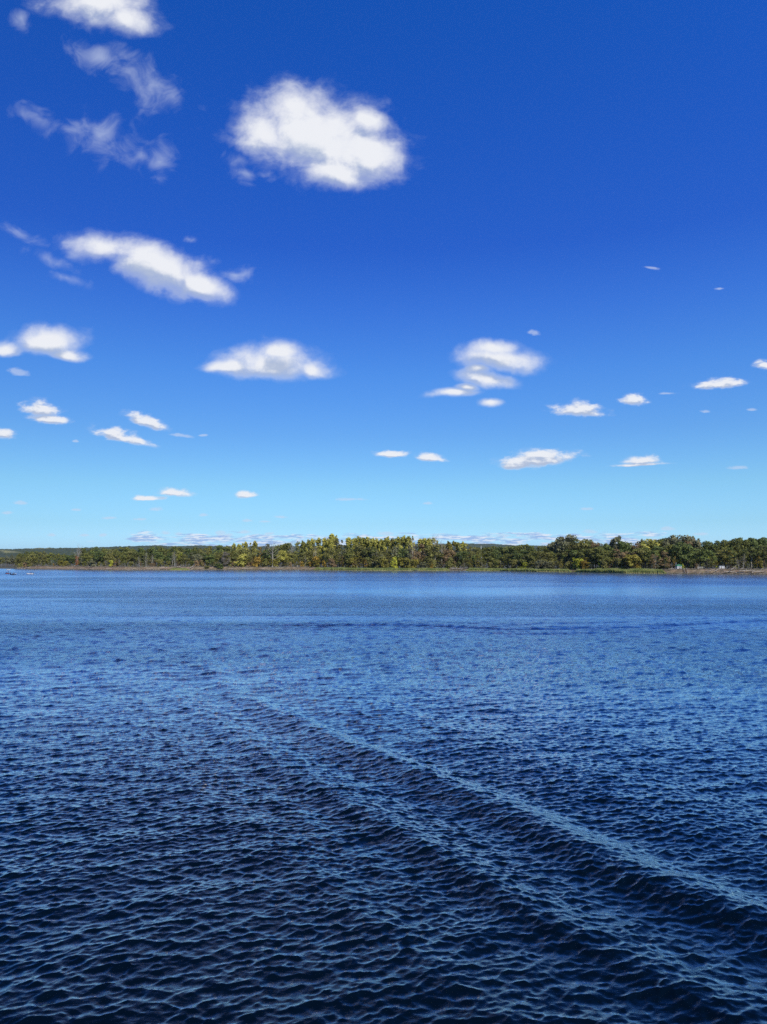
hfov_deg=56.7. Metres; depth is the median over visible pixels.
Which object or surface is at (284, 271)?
sky
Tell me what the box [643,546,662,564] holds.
broadleaf tree
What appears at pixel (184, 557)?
broadleaf tree
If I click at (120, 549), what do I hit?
broadleaf tree
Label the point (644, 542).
broadleaf tree
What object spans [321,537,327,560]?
poplar tree
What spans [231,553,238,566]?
broadleaf tree
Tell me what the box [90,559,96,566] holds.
shrub
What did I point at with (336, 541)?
poplar tree
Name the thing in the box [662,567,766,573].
brushwood
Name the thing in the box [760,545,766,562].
broadleaf tree
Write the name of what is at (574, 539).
broadleaf tree
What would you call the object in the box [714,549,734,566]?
broadleaf tree
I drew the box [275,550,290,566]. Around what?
broadleaf tree
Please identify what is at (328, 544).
poplar tree
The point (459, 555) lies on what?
broadleaf tree
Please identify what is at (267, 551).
broadleaf tree
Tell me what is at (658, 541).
broadleaf tree
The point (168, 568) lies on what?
brushwood
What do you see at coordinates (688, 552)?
broadleaf tree
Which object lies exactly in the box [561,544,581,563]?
broadleaf tree
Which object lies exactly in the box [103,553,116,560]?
broadleaf tree
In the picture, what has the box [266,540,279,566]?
dead tree
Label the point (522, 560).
shrub
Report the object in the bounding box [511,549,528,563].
broadleaf tree
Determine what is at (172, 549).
broadleaf tree
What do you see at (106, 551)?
broadleaf tree
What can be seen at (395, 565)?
shrub
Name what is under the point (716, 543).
broadleaf tree
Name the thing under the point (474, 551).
broadleaf tree
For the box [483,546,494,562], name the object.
broadleaf tree
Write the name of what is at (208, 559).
broadleaf tree
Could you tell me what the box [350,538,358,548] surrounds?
poplar tree
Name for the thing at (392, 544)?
poplar tree
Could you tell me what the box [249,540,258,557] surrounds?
poplar tree
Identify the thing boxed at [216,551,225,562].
broadleaf tree
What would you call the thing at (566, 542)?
broadleaf tree
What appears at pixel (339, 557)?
willow tree
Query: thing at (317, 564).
shrub
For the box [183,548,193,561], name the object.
broadleaf tree
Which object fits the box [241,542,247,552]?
poplar tree
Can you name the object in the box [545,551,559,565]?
broadleaf tree
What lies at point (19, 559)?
broadleaf tree
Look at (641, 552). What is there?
broadleaf tree
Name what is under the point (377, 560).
shrub
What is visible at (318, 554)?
poplar tree
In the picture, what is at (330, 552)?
broadleaf tree
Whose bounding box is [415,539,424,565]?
poplar tree
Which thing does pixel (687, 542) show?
broadleaf tree
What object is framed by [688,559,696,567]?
shrub
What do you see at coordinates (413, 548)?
dead tree
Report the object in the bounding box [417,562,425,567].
shrub
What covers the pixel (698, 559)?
broadleaf tree
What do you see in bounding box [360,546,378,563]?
broadleaf tree
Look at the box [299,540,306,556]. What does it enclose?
poplar tree
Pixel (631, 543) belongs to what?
broadleaf tree
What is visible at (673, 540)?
broadleaf tree
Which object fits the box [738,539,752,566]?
broadleaf tree
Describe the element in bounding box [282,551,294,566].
broadleaf tree
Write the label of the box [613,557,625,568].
shrub
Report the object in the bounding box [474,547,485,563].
broadleaf tree
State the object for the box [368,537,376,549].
poplar tree
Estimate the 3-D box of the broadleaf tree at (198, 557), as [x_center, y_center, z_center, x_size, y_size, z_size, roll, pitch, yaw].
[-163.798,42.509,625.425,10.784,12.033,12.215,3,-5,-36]
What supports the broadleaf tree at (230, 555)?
on the ground
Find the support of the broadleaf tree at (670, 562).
on the ground
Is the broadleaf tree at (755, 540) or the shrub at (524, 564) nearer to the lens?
the broadleaf tree at (755, 540)
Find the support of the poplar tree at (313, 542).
on the ground
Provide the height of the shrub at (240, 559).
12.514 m
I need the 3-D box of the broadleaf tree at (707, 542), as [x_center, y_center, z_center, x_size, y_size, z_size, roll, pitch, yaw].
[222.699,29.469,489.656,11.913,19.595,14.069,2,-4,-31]
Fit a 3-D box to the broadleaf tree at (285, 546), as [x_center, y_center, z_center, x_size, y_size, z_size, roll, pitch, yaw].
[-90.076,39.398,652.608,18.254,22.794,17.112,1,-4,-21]
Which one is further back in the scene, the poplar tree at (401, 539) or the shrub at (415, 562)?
the poplar tree at (401, 539)
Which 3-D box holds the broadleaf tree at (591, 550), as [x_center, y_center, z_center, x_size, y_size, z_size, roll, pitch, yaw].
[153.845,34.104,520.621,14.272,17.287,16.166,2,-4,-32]
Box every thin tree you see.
[294,541,299,566]
[455,542,460,550]
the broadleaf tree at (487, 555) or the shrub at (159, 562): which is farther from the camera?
the shrub at (159, 562)
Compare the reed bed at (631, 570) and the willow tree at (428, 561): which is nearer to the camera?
the reed bed at (631, 570)
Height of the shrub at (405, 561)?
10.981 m
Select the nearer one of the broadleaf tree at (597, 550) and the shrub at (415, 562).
the broadleaf tree at (597, 550)
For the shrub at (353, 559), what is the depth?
596.60 m
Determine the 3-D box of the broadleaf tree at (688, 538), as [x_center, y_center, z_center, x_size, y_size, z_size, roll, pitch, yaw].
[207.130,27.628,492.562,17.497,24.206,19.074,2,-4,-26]
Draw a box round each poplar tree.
[206,545,211,565]
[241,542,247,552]
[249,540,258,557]
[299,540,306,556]
[305,539,313,560]
[308,538,317,555]
[314,538,323,560]
[316,549,321,560]
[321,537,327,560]
[321,548,327,560]
[324,538,333,566]
[327,533,339,559]
[334,538,342,566]
[345,537,352,551]
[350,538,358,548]
[359,537,365,567]
[363,536,370,548]
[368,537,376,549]
[376,538,382,552]
[381,536,391,567]
[387,538,396,557]
[391,536,402,552]
[391,546,399,561]
[398,535,405,557]
[403,536,413,553]
[404,547,411,558]
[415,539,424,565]
[418,543,425,561]
[419,537,426,567]
[423,538,433,567]
[423,544,432,567]
[447,541,453,556]
[452,541,458,567]
[459,542,467,557]
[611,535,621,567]
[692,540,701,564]
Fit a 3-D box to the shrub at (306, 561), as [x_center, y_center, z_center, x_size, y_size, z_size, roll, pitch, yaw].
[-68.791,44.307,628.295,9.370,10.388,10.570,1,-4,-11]
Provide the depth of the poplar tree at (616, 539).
517.15 m
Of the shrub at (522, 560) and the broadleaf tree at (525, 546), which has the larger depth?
the broadleaf tree at (525, 546)
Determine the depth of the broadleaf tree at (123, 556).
617.90 m
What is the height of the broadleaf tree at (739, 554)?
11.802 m
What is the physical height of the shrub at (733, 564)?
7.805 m
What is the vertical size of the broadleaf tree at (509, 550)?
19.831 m
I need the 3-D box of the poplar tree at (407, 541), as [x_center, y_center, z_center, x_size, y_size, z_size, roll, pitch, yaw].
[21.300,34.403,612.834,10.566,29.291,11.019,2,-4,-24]
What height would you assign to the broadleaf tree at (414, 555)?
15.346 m
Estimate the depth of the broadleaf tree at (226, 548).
643.27 m
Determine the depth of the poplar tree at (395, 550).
589.83 m
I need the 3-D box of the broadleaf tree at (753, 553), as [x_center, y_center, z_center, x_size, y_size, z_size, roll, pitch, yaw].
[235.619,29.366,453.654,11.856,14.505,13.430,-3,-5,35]
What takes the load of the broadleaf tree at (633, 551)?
on the ground
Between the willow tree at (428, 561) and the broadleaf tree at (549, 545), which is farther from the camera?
the willow tree at (428, 561)
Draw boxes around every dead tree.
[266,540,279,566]
[408,539,418,557]
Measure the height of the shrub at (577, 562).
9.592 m
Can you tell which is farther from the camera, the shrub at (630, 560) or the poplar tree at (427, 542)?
the poplar tree at (427, 542)
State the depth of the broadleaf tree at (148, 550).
643.49 m
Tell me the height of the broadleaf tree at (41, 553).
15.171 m
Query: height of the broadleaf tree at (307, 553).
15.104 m
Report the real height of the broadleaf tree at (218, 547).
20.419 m
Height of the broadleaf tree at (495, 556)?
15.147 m
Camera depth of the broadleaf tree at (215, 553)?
627.80 m
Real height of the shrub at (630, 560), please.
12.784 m
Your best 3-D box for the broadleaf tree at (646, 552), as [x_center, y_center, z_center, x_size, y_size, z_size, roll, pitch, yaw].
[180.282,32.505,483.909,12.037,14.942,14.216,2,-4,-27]
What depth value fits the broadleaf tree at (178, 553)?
628.18 m
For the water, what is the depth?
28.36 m
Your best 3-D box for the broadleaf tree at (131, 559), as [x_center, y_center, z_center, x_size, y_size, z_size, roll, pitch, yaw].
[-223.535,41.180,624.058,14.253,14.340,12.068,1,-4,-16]
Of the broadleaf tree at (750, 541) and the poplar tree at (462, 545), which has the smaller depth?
the broadleaf tree at (750, 541)
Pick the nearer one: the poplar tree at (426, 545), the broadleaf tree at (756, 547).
the broadleaf tree at (756, 547)
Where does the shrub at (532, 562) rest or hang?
on the ground
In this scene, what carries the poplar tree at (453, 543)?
on the ground
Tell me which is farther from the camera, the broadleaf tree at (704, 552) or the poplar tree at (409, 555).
the poplar tree at (409, 555)
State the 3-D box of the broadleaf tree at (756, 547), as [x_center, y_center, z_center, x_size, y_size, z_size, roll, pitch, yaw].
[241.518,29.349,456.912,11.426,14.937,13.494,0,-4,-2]
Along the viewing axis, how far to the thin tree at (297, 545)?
652.41 m
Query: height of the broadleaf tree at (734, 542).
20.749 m
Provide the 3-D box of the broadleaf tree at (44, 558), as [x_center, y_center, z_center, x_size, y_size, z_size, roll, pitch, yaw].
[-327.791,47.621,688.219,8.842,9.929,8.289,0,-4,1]
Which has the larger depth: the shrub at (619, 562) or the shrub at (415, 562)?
the shrub at (415, 562)
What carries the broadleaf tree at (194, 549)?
on the ground
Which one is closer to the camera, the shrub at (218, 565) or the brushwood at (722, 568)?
the brushwood at (722, 568)
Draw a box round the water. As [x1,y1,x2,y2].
[0,569,766,1023]
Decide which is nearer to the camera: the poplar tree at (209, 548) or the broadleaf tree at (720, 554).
the broadleaf tree at (720, 554)
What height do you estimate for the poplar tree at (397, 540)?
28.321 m
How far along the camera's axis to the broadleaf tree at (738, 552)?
462.55 m
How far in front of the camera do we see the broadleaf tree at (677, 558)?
474.57 m
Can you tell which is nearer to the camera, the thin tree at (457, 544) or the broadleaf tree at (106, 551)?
the thin tree at (457, 544)
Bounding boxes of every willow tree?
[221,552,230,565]
[334,550,343,563]
[354,556,363,567]
[371,550,383,564]
[424,556,433,566]
[474,554,481,566]
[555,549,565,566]
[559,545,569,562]
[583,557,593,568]
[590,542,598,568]
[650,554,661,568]
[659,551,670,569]
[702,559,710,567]
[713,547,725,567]
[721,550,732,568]
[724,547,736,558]
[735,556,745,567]
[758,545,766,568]
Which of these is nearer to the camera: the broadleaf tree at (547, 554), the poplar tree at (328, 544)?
the broadleaf tree at (547, 554)
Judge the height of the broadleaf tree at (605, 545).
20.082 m
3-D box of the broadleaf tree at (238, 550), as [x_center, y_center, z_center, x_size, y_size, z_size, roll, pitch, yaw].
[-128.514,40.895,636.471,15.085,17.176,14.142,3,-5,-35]
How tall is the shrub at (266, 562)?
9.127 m
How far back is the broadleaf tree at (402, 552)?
592.33 m
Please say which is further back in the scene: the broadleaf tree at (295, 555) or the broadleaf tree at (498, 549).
the broadleaf tree at (295, 555)
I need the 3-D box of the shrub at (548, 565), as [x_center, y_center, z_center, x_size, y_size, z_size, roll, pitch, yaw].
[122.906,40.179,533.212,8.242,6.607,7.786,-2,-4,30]
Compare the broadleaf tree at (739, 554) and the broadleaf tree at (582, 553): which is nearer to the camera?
the broadleaf tree at (739, 554)
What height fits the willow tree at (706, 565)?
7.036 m
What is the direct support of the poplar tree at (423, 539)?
on the ground
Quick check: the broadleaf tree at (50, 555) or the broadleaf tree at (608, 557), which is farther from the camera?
the broadleaf tree at (50, 555)
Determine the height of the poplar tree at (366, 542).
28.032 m
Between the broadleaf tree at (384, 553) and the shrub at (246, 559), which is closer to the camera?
the broadleaf tree at (384, 553)
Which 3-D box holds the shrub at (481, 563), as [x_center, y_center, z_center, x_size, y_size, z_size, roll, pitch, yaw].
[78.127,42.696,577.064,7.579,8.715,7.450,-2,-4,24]
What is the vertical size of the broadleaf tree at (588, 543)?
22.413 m
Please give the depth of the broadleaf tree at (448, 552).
588.49 m
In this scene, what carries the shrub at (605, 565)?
on the ground
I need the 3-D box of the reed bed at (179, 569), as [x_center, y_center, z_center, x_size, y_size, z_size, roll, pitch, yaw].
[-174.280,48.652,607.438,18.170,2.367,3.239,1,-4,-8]
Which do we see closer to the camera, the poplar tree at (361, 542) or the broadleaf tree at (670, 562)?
the broadleaf tree at (670, 562)
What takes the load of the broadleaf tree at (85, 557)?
on the ground
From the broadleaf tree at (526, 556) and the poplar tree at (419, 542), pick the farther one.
the poplar tree at (419, 542)
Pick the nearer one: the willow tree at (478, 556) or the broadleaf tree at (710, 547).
the broadleaf tree at (710, 547)
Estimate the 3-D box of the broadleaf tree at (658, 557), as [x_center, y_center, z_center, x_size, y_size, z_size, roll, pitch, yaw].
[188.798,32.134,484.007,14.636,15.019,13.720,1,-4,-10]
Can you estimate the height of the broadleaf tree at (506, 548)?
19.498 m
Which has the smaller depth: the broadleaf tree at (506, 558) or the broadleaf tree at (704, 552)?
the broadleaf tree at (704, 552)
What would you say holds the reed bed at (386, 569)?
on the ground
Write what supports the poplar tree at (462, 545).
on the ground
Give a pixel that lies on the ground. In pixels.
(76, 567)
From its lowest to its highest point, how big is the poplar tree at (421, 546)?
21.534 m
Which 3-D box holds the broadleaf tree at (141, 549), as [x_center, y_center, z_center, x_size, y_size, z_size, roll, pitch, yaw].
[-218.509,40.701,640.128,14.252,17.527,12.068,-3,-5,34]
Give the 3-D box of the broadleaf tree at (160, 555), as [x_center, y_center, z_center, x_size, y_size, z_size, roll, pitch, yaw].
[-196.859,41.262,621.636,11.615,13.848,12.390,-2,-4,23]
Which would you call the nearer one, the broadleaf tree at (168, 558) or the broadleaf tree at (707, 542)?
the broadleaf tree at (707, 542)
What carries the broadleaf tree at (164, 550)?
on the ground
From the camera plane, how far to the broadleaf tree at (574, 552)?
527.82 m
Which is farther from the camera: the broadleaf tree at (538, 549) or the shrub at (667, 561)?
the broadleaf tree at (538, 549)
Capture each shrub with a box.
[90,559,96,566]
[156,559,163,566]
[214,563,223,568]
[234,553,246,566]
[239,558,247,566]
[251,557,260,566]
[261,558,268,566]
[301,557,310,566]
[312,556,319,566]
[313,560,319,566]
[328,558,336,566]
[345,557,352,567]
[348,557,357,567]
[364,558,373,567]
[374,556,385,567]
[379,558,389,567]
[390,556,397,567]
[398,557,411,567]
[411,559,418,567]
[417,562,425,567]
[429,558,438,567]
[445,556,456,568]
[475,560,483,567]
[491,559,499,568]
[510,559,516,568]
[517,558,526,568]
[520,562,527,568]
[529,559,536,568]
[534,559,544,568]
[541,561,552,568]
[574,558,583,568]
[581,561,589,568]
[600,559,608,568]
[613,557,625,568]
[624,554,641,568]
[660,557,670,568]
[678,552,687,567]
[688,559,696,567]
[729,558,738,568]
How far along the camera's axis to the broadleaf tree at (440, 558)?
593.62 m
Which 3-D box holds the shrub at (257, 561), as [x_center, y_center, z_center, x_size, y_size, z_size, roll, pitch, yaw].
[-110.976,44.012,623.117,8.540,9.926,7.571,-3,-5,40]
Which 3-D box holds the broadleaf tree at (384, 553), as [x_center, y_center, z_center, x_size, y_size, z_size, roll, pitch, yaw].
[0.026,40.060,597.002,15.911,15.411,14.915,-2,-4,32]
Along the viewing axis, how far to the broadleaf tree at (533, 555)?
547.84 m
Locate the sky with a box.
[0,0,766,548]
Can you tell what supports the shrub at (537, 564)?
on the ground
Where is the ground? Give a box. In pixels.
[0,562,766,574]
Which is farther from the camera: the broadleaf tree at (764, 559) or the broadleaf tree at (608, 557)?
the broadleaf tree at (608, 557)
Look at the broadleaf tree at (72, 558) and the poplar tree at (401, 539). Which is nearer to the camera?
the poplar tree at (401, 539)
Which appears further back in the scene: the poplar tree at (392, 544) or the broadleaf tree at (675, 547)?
the poplar tree at (392, 544)
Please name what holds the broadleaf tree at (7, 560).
on the ground
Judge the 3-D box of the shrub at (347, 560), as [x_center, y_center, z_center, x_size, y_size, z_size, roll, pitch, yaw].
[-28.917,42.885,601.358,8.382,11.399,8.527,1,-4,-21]
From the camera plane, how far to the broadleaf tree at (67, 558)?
662.83 m
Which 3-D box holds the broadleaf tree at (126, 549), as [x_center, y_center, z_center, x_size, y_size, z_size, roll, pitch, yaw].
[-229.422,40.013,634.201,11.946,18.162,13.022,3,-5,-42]
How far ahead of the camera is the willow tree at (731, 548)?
459.69 m
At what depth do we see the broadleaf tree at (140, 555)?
618.69 m
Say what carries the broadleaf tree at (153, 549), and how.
on the ground
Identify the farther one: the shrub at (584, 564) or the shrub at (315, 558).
the shrub at (315, 558)
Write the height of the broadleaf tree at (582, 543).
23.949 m
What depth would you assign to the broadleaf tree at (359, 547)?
600.84 m
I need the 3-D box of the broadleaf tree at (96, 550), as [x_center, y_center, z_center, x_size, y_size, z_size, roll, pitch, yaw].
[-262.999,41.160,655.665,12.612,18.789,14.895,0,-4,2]
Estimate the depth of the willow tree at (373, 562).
588.79 m
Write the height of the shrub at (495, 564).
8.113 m
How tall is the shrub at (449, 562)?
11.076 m
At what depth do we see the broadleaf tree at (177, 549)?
638.14 m
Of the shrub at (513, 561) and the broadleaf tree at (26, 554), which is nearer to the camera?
the shrub at (513, 561)
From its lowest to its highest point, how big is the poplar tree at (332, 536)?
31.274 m
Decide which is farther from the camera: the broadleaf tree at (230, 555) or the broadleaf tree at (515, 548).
the broadleaf tree at (230, 555)
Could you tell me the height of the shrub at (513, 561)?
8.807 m
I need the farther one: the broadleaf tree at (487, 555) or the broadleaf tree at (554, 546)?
the broadleaf tree at (487, 555)
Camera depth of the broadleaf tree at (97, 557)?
638.45 m
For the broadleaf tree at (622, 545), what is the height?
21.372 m
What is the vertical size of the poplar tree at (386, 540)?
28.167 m
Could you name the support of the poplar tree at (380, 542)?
on the ground
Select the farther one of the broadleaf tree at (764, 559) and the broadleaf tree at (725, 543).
the broadleaf tree at (725, 543)
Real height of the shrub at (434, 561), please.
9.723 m
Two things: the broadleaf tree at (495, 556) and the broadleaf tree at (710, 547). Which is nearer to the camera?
the broadleaf tree at (710, 547)
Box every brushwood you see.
[16,565,309,569]
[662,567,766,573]
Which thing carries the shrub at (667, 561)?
on the ground
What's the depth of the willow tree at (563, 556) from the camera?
536.59 m
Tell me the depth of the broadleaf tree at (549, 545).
558.54 m
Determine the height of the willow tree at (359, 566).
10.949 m
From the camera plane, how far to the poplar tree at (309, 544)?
644.85 m
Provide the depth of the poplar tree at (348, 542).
619.06 m
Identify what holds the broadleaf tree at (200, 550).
on the ground
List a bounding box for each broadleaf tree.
[3,557,10,563]
[14,556,22,564]
[22,551,29,561]
[25,554,37,563]
[38,551,46,563]
[41,556,48,563]
[45,552,55,565]
[64,555,74,565]
[69,554,81,565]
[77,548,86,561]
[81,553,91,565]
[90,546,105,563]
[93,551,107,563]
[99,549,109,562]
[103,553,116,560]
[112,547,124,558]
[117,552,130,565]
[121,547,131,566]
[123,551,136,561]
[134,552,148,566]
[135,547,147,560]
[143,548,153,557]
[149,546,161,565]
[153,551,164,561]
[155,547,169,556]
[164,552,176,566]
[168,546,176,554]
[172,551,183,564]
[174,547,185,565]
[178,554,189,565]
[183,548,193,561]
[189,547,198,558]
[193,553,203,566]
[197,547,209,562]
[203,554,215,565]
[210,552,221,562]
[211,545,222,562]
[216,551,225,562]
[221,546,233,565]
[224,551,233,566]
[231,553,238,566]
[233,548,245,556]
[242,549,255,562]
[262,548,278,563]
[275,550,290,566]
[277,543,293,553]
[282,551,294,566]
[288,551,299,566]
[301,551,313,563]
[323,547,341,562]
[344,547,359,562]
[350,545,365,565]
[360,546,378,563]
[376,551,390,560]
[396,548,408,567]
[410,551,422,566]
[424,545,443,564]
[436,551,447,564]
[440,549,456,562]
[454,551,468,567]
[467,547,481,558]
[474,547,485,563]
[481,551,494,567]
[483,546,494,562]
[487,551,502,561]
[493,546,505,554]
[501,546,511,568]
[501,553,512,568]
[506,545,514,554]
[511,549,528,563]
[512,544,526,565]
[518,544,529,554]
[521,553,530,565]
[526,545,535,568]
[527,551,541,562]
[529,546,543,556]
[540,552,554,566]
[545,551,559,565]
[546,540,557,568]
[551,537,570,568]
[555,534,576,561]
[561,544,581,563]
[562,537,579,561]
[569,549,586,564]
[573,539,593,550]
[577,548,592,564]
[583,542,599,568]
[585,547,597,568]
[590,546,605,564]
[597,550,615,564]
[599,543,613,552]
[612,541,630,556]
[618,541,635,568]
[618,551,628,565]
[628,548,644,557]
[636,548,651,568]
[638,539,659,549]
[640,549,659,568]
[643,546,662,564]
[646,539,663,568]
[652,548,667,563]
[659,547,672,563]
[662,535,681,567]
[662,544,682,568]
[669,541,695,562]
[676,535,695,544]
[677,543,696,563]
[684,536,700,546]
[692,551,707,566]
[694,549,717,564]
[701,542,716,559]
[702,541,710,550]
[711,540,720,552]
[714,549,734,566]
[716,540,735,567]
[723,538,744,558]
[732,549,742,566]
[737,552,752,566]
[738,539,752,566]
[741,547,761,567]
[745,539,757,567]
[748,537,763,546]
[754,546,766,567]
[757,537,766,548]
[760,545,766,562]
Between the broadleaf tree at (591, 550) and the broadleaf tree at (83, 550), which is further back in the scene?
the broadleaf tree at (83, 550)
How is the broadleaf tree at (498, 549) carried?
on the ground
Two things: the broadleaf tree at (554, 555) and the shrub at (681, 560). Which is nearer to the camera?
the shrub at (681, 560)
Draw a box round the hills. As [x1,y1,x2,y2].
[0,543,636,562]
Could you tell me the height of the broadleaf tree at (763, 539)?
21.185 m
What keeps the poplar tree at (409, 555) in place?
on the ground
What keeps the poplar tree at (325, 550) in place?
on the ground
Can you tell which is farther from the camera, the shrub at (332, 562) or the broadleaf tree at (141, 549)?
the broadleaf tree at (141, 549)
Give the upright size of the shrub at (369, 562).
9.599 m
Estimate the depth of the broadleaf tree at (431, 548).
588.32 m
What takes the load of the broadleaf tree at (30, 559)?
on the ground
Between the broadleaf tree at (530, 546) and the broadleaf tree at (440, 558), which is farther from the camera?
the broadleaf tree at (440, 558)
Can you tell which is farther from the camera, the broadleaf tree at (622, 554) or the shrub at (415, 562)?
the shrub at (415, 562)
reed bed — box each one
[169,568,189,569]
[313,567,449,570]
[466,567,571,571]
[574,568,665,573]
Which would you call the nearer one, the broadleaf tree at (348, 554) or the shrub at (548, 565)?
the shrub at (548, 565)
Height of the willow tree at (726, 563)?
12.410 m
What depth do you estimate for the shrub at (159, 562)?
614.70 m
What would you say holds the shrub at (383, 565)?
on the ground
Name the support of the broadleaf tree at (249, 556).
on the ground
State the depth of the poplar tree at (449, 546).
603.07 m
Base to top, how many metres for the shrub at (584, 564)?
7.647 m
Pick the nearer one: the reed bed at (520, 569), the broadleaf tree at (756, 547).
the broadleaf tree at (756, 547)
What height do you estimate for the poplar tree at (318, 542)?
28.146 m

